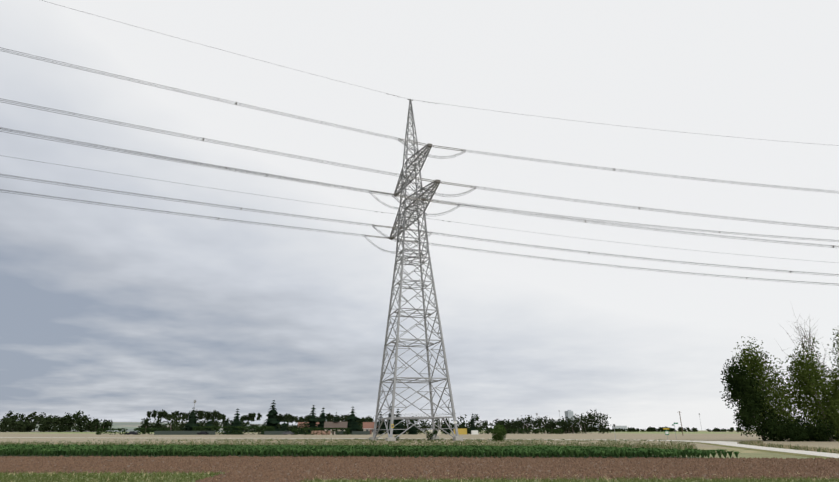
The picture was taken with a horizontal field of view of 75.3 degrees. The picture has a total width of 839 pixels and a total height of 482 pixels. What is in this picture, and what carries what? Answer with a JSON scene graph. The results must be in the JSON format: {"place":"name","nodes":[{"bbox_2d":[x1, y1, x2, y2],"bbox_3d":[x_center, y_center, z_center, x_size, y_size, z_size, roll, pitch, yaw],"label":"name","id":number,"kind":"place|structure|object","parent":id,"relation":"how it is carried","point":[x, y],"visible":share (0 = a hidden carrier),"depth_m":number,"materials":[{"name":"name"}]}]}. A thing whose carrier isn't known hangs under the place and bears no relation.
{"place":"outdoors","nodes":[
{"label":"outdoors","id":0,"kind":"place"},
{"bbox_2d":[6,421,296,431],"bbox_3d":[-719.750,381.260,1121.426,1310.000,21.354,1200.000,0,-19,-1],"label":"buildings","id":1,"kind":"structure","parent":0,"point":[130,426],"depth_m":739.32,"materials":[{"name":"white"}]},
{"bbox_2d":[0,430,838,481],"bbox_3d":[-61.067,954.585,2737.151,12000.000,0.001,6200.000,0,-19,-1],"label":"ground","id":2,"kind":"structure","parent":0,"point":[706,435],"depth_m":114.53,"materials":[{"name":"brown soil"}]},
{"bbox_2d":[126,431,293,434],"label":"cars","id":3,"kind":"object","parent":2,"relation":"on","point":[206,433],"visible":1,"depth_m":229.55,"materials":[{"name":"grey paint"}]},
{"bbox_2d":[0,424,697,449],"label":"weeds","id":4,"kind":"object","parent":2,"relation":"on","point":[498,436],"visible":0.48,"depth_m":68.70,"materials":[{"name":"plant"}]},
{"bbox_2d":[0,444,739,458],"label":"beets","id":5,"kind":"object","parent":2,"relation":"on","point":[327,450],"visible":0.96,"depth_m":40.03,"materials":[{"name":"green plant"}]},
{"bbox_2d":[0,400,743,434],"bbox_3d":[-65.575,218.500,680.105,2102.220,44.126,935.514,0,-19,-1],"label":"trees","id":6,"kind":"object","parent":2,"relation":"on","point":[235,426],"visible":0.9,"depth_m":315.89,"materials":[{"name":"green plant"}]},
{"bbox_2d":[154,410,626,434],"bbox_3d":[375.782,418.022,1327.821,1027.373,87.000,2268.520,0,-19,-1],"label":"buildings","id":7,"kind":"structure","parent":2,"relation":"on","point":[368,428],"depth_m":243.65,"materials":[{"name":"tile"}]},
{"bbox_2d":[369,99,462,440],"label":"pylon","id":8,"kind":"object","parent":2,"relation":"on","point":[399,231],"visible":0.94,"depth_m":111.68,"materials":[{"name":"metal"}]},
{"bbox_2d":[0,0,838,285],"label":"wires","id":9,"kind":"object","parent":8,"relation":"attached to","point":[493,154],"visible":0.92,"depth_m":108.23,"materials":[{"name":"grey metal"}]},
{"bbox_2d":[0,455,838,481],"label":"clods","id":10,"kind":"object","parent":2,"relation":"on","point":[733,467],"visible":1,"depth_m":28.04,"materials":[{"name":"brown soil"}]},
{"bbox_2d":[194,400,701,439],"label":"poles","id":11,"kind":"object","parent":2,"relation":"on","point":[666,432],"visible":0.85,"depth_m":112.78,"materials":[{"name":"grey"}]},
{"bbox_2d":[720,308,838,441],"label":"trees","id":12,"kind":"object","parent":2,"relation":"on","point":[751,396],"visible":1,"depth_m":98.84,"materials":[{"name":"green plant"}]},
{"bbox_2d":[737,440,838,452],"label":"verge tufts","id":13,"kind":"object","parent":2,"relation":"on","point":[805,448],"visible":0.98,"depth_m":57.51,"materials":[{"name":"plant"}]},
{"bbox_2d":[0,470,838,481],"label":"grass","id":14,"kind":"structure","parent":0,"point":[35,477],"depth_m":20.92,"materials":[{"name":"green plant"}]},
{"bbox_2d":[0,0,838,429],"label":"sky","id":15,"kind":"structure","parent":0,"point":[116,314],"materials":[{"name":"white"}]}
]}

